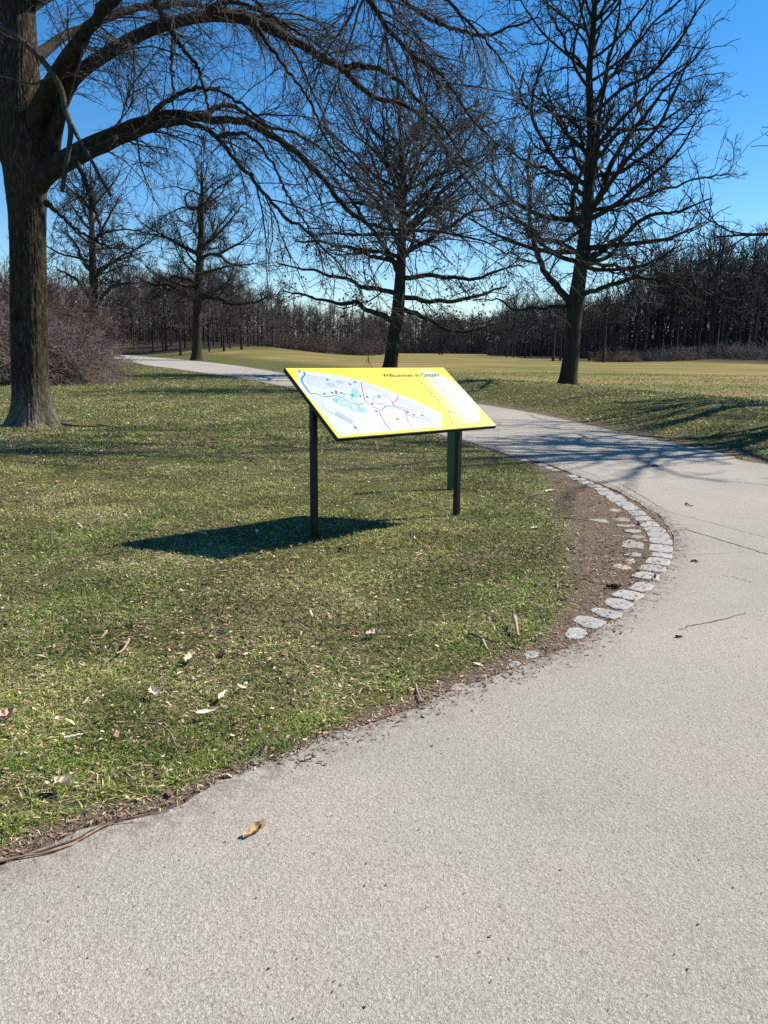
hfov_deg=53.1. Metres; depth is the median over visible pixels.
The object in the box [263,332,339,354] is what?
scrub
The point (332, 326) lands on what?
woodland tree
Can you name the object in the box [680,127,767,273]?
chestnut tree
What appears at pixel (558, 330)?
woodland tree
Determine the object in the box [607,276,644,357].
woodland tree
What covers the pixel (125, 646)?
fallen leaf
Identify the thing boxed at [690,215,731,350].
woodland tree
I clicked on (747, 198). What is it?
sky
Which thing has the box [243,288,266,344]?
woodland tree
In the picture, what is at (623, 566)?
granite sett
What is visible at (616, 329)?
woodland tree
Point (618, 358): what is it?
scrub
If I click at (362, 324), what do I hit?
woodland tree
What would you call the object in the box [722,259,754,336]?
woodland tree
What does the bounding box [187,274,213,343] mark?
woodland tree
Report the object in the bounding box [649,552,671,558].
granite sett
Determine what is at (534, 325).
woodland tree
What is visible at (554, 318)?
slender tree
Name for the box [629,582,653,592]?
granite sett
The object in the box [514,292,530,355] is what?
woodland tree
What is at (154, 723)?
stick
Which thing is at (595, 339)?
woodland tree
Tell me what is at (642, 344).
woodland tree
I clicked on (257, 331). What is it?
tree
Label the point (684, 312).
woodland tree
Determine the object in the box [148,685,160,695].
fallen leaf
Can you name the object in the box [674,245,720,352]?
woodland tree
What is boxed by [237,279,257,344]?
woodland tree
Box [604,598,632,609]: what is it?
granite sett
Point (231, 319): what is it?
woodland tree
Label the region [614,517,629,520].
granite sett
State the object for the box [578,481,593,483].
granite sett
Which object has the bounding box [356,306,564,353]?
wood
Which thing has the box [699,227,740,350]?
woodland tree
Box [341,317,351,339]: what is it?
woodland tree
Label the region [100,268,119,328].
woodland tree
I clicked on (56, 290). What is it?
woodland tree
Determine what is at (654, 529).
granite sett
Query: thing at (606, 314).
slender tree
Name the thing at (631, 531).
granite sett
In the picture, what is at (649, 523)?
granite sett
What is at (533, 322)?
woodland tree
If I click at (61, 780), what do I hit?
fallen leaf
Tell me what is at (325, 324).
woodland tree
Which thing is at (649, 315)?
woodland tree
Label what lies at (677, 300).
woodland tree
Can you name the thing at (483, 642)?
stick
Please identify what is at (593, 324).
slender tree
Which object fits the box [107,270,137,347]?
woodland tree
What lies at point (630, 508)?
granite sett
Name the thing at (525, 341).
woodland tree
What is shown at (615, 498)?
granite sett
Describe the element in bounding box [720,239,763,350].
woodland tree
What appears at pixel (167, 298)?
woodland tree
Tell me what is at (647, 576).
granite sett
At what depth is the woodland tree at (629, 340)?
131.27 m
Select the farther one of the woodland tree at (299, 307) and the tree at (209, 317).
the woodland tree at (299, 307)
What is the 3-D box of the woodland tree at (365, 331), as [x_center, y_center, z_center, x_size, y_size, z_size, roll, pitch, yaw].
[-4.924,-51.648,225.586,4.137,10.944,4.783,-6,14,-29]
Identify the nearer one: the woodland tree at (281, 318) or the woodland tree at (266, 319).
the woodland tree at (281, 318)
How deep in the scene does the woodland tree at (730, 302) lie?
129.99 m
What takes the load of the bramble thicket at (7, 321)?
on the ground at (280, 358)
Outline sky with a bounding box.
[0,0,767,341]
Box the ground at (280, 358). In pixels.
[0,340,767,865]
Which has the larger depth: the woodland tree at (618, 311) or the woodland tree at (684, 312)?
the woodland tree at (618, 311)
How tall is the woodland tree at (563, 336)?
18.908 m
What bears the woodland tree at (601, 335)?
on the ground at (280, 358)
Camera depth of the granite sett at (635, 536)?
6.35 m
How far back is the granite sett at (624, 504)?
7.70 m
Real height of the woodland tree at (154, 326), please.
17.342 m
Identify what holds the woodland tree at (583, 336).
on the ground at (280, 358)
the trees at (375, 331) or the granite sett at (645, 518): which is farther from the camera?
the trees at (375, 331)
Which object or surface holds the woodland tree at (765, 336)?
on the ground at (280, 358)
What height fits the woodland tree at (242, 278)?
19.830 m
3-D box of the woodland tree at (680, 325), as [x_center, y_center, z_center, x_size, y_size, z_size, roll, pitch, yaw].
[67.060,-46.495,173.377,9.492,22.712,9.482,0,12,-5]
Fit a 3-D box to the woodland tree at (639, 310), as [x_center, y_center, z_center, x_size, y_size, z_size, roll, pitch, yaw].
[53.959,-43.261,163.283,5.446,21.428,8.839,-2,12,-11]
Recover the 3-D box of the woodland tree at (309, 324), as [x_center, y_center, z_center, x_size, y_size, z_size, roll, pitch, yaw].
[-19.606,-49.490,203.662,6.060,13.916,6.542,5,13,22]
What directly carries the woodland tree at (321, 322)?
on the ground at (280, 358)
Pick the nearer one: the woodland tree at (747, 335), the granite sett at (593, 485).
the granite sett at (593, 485)
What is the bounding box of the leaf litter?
[0,367,766,1020]
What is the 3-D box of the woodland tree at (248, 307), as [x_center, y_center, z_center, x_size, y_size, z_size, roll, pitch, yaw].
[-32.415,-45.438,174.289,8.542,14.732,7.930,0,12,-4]
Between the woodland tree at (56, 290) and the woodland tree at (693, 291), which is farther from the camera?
the woodland tree at (56, 290)
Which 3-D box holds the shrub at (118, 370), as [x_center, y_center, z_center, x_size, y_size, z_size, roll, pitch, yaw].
[-13.121,-6.765,35.407,3.662,1.940,3.140,-7,14,-32]
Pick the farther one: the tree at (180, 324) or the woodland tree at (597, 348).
the woodland tree at (597, 348)
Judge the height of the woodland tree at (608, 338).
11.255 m
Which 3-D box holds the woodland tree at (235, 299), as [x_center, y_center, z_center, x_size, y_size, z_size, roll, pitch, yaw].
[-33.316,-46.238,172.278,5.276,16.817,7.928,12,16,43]
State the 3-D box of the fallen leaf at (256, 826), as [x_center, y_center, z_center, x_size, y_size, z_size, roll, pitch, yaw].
[-0.409,0.997,2.423,0.085,0.027,0.033,-10,16,-40]
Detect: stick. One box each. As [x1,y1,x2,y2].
[61,423,101,426]
[64,733,82,738]
[97,423,121,428]
[141,721,188,750]
[296,756,315,762]
[415,683,421,701]
[468,632,496,642]
[481,638,488,649]
[512,614,519,636]
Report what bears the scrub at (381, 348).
on the ground at (280, 358)
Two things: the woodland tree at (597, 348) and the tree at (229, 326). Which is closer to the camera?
the tree at (229, 326)
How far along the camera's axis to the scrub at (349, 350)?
184.34 m
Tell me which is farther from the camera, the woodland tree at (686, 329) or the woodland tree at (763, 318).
the woodland tree at (686, 329)
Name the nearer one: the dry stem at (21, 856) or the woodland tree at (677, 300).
the dry stem at (21, 856)
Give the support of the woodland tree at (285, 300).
on the ground at (280, 358)
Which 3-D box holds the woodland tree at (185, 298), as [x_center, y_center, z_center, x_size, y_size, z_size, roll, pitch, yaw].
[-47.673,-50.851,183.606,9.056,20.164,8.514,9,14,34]
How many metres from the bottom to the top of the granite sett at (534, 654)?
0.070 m
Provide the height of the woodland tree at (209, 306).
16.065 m
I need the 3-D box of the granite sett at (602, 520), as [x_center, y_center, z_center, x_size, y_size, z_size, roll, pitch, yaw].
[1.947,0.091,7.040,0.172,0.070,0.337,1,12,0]
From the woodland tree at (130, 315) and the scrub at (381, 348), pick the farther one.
the scrub at (381, 348)
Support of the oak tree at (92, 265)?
on the ground at (280, 358)
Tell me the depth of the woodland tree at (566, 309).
169.17 m
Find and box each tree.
[0,0,607,428]
[0,256,8,290]
[7,145,174,343]
[47,272,77,326]
[51,257,78,311]
[81,256,112,324]
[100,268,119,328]
[101,261,150,349]
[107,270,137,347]
[108,262,141,342]
[113,139,289,359]
[117,262,149,340]
[124,274,145,340]
[128,267,155,342]
[128,276,173,351]
[130,266,149,340]
[143,269,174,326]
[144,273,161,340]
[144,292,210,355]
[146,267,182,350]
[147,266,181,345]
[148,286,165,340]
[152,270,172,350]
[162,275,186,341]
[165,259,192,336]
[167,273,192,347]
[168,270,192,340]
[168,275,192,340]
[179,265,193,323]
[187,264,206,328]
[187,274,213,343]
[188,260,225,345]
[192,275,217,331]
[202,296,234,351]
[203,262,237,345]
[204,263,229,341]
[211,295,238,350]
[213,268,239,343]
[214,258,253,342]
[217,299,241,347]
[221,288,238,342]
[222,271,247,342]
[223,259,255,319]
[224,286,256,349]
[232,273,249,325]
[233,283,251,343]
[235,298,262,346]
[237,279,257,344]
[239,300,276,346]
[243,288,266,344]
[248,281,273,345]
[254,303,272,345]
[255,294,274,343]
[257,7,544,367]
[262,288,283,346]
[267,301,288,347]
[270,299,294,347]
[279,295,291,333]
[285,290,300,339]
[285,311,295,340]
[296,305,303,335]
[296,311,310,337]
[298,299,317,342]
[304,307,318,340]
[306,303,322,336]
[310,301,330,341]
[319,310,337,341]
[321,302,337,343]
[323,303,345,351]
[332,310,346,342]
[336,311,345,341]
[341,315,348,340]
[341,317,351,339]
[342,312,360,341]
[353,312,372,341]
[359,318,372,341]
[451,0,766,384]
[489,293,511,355]
[490,287,530,356]
[497,280,533,357]
[504,291,525,356]
[512,285,548,357]
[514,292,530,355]
[520,280,552,356]
[527,292,550,356]
[532,282,563,356]
[534,284,564,356]
[535,295,547,356]
[540,279,585,360]
[544,300,566,360]
[545,301,563,356]
[546,288,565,348]
[547,281,569,356]
[556,299,565,356]
[558,288,585,337]
[580,287,598,358]
[580,295,595,357]
[580,297,593,343]
[581,297,608,360]
[582,273,615,357]
[583,301,612,357]
[584,272,633,361]
[588,298,614,354]
[590,291,622,350]
[595,279,621,340]
[596,293,615,354]
[598,275,633,349]
[599,280,644,355]
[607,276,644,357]
[609,274,653,353]
[609,296,632,351]
[618,287,645,339]
[619,283,651,354]
[623,244,684,355]
[624,257,646,345]
[624,286,669,351]
[625,230,672,354]
[632,273,657,347]
[641,247,677,350]
[644,252,683,352]
[647,247,679,353]
[649,244,698,355]
[652,243,702,352]
[655,246,685,353]
[657,246,707,355]
[665,237,695,355]
[665,262,726,349]
[668,252,715,349]
[668,257,692,350]
[671,211,764,353]
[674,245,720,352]
[674,267,696,348]
[678,219,752,355]
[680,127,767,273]
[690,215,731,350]
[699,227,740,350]
[701,231,748,350]
[702,253,763,346]
[711,228,767,347]
[719,264,759,348]
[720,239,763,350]
[721,237,767,321]
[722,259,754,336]
[728,272,760,347]
[730,221,767,347]
[735,224,767,354]
[741,260,767,346]
[745,230,767,352]
[747,249,767,330]
[750,256,767,352]
[758,304,767,355]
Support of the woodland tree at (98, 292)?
on the ground at (280, 358)
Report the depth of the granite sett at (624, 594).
4.81 m
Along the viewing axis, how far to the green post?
8.38 m
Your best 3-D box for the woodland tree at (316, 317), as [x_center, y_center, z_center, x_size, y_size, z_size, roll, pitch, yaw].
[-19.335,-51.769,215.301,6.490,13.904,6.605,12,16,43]
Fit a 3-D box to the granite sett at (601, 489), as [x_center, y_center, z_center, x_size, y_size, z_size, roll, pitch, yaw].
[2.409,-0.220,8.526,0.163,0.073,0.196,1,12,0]
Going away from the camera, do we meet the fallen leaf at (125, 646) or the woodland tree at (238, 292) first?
the fallen leaf at (125, 646)
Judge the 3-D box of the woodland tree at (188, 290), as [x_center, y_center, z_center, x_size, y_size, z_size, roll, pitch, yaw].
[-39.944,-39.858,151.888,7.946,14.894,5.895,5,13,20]
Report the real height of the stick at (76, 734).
0.012 m
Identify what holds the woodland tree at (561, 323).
on the ground at (280, 358)
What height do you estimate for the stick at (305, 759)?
0.020 m
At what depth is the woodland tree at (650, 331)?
133.03 m
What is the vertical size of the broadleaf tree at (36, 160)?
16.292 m
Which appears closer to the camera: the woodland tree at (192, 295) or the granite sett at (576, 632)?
the granite sett at (576, 632)
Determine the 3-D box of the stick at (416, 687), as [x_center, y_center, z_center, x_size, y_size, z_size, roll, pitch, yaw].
[0.149,0.799,3.406,0.013,0.015,0.185,0,12,-5]
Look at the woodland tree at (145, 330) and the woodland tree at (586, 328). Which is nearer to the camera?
the woodland tree at (145, 330)
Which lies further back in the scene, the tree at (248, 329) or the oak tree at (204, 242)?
the tree at (248, 329)
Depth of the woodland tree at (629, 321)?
178.61 m
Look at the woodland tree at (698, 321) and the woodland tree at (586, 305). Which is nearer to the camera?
the woodland tree at (698, 321)
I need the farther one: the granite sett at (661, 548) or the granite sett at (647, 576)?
the granite sett at (661, 548)
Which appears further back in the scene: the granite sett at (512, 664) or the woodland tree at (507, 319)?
the woodland tree at (507, 319)
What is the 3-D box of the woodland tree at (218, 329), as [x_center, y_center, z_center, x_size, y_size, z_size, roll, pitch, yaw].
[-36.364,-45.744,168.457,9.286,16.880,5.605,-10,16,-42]
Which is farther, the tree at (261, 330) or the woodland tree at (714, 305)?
the tree at (261, 330)
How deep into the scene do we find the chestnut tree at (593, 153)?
29.99 m
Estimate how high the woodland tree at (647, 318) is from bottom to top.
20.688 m
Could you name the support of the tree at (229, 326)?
on the ground at (280, 358)
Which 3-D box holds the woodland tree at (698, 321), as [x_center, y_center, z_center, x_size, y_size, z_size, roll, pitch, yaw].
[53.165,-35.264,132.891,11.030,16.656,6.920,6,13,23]
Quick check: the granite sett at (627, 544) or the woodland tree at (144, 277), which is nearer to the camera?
the granite sett at (627, 544)
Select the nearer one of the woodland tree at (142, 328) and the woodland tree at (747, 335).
the woodland tree at (747, 335)
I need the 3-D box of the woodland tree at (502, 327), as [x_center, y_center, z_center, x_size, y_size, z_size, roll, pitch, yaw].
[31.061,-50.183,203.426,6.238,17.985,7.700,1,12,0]
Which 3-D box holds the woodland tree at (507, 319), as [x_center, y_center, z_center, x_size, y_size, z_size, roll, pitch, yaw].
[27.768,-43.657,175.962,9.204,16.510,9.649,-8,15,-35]
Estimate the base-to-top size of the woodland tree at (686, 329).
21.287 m
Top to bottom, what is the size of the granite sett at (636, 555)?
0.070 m
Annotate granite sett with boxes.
[249,752,265,762]
[450,683,464,689]
[508,661,521,667]
[523,650,539,658]
[565,627,586,639]
[572,478,586,480]
[572,616,605,628]
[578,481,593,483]
[586,484,601,487]
[590,608,622,619]
[591,519,608,522]
[594,488,609,490]
[597,491,614,494]
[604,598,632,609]
[605,495,625,501]
[610,590,643,601]
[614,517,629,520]
[614,564,630,569]
[615,502,633,505]
[616,524,634,527]
[621,540,643,548]
[622,506,638,509]
[623,552,641,556]
[624,529,640,532]
[628,510,645,515]
[629,535,644,538]
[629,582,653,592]
[631,571,659,580]
[632,516,652,520]
[637,564,665,571]
[638,521,659,526]
[644,527,665,531]
[645,557,669,565]
[647,532,669,537]
[649,537,672,544]
[649,544,672,552]
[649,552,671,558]
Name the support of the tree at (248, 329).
on the ground at (280, 358)
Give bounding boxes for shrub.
[0,248,150,377]
[97,347,136,379]
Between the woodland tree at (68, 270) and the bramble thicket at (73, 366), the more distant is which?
the woodland tree at (68, 270)
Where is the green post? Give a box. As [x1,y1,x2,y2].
[447,432,454,489]
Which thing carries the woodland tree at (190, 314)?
on the ground at (280, 358)
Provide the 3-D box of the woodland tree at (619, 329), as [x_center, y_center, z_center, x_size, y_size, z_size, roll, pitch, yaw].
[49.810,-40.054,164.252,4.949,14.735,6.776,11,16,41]
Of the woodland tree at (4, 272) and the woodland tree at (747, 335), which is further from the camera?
the woodland tree at (4, 272)
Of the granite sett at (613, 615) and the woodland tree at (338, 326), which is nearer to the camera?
the granite sett at (613, 615)
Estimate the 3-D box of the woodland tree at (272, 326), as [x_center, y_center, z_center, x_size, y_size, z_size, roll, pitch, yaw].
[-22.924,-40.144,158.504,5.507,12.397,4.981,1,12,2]
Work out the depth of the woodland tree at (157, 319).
174.35 m
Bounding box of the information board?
[283,368,495,538]
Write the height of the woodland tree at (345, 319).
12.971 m
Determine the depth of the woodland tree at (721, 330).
150.84 m
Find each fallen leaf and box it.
[0,707,15,717]
[51,775,70,785]
[115,638,129,653]
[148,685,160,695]
[183,650,197,660]
[196,709,216,713]
[218,689,227,698]
[243,819,264,836]
[366,628,379,634]
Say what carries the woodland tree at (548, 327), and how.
on the ground at (280, 358)
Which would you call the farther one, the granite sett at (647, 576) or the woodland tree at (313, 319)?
the woodland tree at (313, 319)
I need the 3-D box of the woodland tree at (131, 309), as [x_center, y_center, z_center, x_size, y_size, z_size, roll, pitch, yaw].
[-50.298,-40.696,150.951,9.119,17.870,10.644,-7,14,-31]
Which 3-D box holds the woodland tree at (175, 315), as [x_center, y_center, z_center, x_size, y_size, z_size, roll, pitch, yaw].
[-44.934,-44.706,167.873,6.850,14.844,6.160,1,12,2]
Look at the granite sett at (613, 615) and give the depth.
4.47 m
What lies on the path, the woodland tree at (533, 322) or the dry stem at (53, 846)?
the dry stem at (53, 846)
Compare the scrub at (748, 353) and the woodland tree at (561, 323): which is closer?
the scrub at (748, 353)
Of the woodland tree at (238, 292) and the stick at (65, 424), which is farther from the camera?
the woodland tree at (238, 292)
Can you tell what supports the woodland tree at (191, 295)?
on the ground at (280, 358)
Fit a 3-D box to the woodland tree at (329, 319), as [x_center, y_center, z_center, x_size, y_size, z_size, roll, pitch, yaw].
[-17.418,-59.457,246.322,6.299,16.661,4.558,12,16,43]
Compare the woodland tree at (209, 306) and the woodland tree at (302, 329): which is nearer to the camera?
the woodland tree at (209, 306)
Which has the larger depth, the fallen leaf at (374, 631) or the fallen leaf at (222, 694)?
the fallen leaf at (374, 631)
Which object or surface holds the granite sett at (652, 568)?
on the ground at (280, 358)
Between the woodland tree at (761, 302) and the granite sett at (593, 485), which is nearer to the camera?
the granite sett at (593, 485)
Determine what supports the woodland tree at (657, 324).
on the ground at (280, 358)
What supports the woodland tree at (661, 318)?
on the ground at (280, 358)
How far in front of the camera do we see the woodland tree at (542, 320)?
191.96 m
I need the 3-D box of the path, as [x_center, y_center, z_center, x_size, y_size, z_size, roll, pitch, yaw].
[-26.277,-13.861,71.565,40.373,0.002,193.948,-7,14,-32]
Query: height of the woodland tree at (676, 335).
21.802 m
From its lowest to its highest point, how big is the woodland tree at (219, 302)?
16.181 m
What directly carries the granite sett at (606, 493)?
on the ground at (280, 358)
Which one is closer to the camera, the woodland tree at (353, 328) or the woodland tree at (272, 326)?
the woodland tree at (272, 326)
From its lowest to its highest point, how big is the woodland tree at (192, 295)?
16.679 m
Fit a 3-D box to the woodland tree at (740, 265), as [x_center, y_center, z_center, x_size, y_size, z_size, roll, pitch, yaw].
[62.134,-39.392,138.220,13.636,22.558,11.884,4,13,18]
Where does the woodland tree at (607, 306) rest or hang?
on the ground at (280, 358)
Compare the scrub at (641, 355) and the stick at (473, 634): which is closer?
the stick at (473, 634)
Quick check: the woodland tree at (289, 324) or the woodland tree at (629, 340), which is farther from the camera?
the woodland tree at (289, 324)
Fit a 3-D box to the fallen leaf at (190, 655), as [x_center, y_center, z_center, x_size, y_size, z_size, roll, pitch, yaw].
[-0.937,0.695,3.717,0.071,0.025,0.070,-6,14,-30]
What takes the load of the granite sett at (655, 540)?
on the ground at (280, 358)
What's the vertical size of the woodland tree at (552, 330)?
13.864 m
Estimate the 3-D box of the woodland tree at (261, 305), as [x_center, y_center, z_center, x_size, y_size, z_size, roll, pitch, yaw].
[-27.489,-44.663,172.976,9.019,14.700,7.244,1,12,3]
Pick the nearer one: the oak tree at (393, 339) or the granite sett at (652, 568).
the granite sett at (652, 568)
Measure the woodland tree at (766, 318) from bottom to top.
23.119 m
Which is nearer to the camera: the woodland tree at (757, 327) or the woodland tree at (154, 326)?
the woodland tree at (757, 327)
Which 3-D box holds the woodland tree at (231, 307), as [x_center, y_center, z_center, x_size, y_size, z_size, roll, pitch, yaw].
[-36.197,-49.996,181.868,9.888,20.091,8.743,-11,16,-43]
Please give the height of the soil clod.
0.030 m
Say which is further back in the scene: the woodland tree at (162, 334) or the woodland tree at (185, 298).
the woodland tree at (185, 298)
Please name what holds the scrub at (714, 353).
on the ground at (280, 358)
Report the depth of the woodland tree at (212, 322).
149.78 m
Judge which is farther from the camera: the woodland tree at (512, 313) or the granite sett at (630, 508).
the woodland tree at (512, 313)
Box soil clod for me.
[606,583,621,588]
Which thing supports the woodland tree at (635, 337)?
on the ground at (280, 358)
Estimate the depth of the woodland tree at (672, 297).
130.38 m
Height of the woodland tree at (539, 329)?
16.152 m
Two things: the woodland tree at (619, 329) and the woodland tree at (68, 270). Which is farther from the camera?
the woodland tree at (68, 270)
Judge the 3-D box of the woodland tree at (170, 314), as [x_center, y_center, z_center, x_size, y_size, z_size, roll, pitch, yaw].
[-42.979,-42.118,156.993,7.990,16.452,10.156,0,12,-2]
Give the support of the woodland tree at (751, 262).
on the ground at (280, 358)
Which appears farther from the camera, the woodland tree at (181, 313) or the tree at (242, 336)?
the woodland tree at (181, 313)
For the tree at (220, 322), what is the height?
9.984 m
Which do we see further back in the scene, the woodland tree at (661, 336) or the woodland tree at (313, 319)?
the woodland tree at (313, 319)
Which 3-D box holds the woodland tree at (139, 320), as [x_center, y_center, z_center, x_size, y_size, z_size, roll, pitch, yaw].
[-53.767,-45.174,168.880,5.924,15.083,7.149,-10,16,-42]
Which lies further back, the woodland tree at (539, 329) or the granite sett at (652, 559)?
the woodland tree at (539, 329)
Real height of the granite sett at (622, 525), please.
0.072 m
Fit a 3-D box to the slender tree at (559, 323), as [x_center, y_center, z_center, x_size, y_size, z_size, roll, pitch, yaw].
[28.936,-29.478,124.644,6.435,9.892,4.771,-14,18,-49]
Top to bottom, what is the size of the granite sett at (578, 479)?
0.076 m
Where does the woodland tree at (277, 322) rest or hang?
on the ground at (280, 358)
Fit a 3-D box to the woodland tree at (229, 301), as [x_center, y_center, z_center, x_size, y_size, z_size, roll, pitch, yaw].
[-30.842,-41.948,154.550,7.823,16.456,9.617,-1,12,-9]
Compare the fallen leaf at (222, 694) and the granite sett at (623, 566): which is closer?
the fallen leaf at (222, 694)
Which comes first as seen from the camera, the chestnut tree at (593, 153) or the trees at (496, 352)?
the chestnut tree at (593, 153)
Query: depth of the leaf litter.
4.29 m
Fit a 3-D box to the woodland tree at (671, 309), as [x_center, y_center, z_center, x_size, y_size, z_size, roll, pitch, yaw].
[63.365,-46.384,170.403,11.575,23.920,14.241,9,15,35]
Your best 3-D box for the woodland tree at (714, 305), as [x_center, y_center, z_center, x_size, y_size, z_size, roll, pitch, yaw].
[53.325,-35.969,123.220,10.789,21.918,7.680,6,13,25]
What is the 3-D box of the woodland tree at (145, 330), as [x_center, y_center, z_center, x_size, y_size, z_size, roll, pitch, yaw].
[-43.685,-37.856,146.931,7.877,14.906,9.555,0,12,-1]
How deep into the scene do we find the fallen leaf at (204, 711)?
3.18 m
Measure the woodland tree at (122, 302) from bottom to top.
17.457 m
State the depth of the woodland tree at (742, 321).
159.34 m
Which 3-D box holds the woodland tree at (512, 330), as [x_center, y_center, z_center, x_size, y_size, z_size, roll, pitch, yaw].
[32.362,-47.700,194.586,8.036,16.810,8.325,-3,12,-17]
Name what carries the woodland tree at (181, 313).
on the ground at (280, 358)
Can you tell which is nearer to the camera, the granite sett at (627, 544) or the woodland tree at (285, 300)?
the granite sett at (627, 544)
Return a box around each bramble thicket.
[0,293,115,384]
[0,299,142,385]
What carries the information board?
on the ground at (280, 358)
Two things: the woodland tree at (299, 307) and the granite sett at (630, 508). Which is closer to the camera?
the granite sett at (630, 508)
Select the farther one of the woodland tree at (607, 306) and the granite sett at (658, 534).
the woodland tree at (607, 306)
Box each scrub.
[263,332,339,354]
[298,331,378,355]
[332,332,386,354]
[585,344,643,361]
[615,346,671,360]
[636,343,714,361]
[682,337,762,358]
[723,339,767,360]
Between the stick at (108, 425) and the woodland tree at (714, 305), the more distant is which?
the woodland tree at (714, 305)
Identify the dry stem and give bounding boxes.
[0,810,168,862]
[17,816,143,858]
[43,825,107,854]
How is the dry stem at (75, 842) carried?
on the path
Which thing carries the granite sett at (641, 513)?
on the ground at (280, 358)
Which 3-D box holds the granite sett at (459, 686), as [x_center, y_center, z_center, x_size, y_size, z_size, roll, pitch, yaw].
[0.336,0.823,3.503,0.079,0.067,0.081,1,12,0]
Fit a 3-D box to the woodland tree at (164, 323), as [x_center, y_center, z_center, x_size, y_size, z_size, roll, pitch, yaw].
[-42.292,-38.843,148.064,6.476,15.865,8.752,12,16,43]
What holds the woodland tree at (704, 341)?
on the ground at (280, 358)
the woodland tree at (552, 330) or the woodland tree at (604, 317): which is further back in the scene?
the woodland tree at (552, 330)
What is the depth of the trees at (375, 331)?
196.67 m
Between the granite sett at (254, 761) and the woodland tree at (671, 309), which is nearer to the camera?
the granite sett at (254, 761)
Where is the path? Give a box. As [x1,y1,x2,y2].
[0,355,767,1023]
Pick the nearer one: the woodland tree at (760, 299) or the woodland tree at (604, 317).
the woodland tree at (760, 299)
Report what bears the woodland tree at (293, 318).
on the ground at (280, 358)
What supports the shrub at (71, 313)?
on the ground at (280, 358)
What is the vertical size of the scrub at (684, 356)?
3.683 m
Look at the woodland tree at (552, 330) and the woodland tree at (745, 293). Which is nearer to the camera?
the woodland tree at (745, 293)

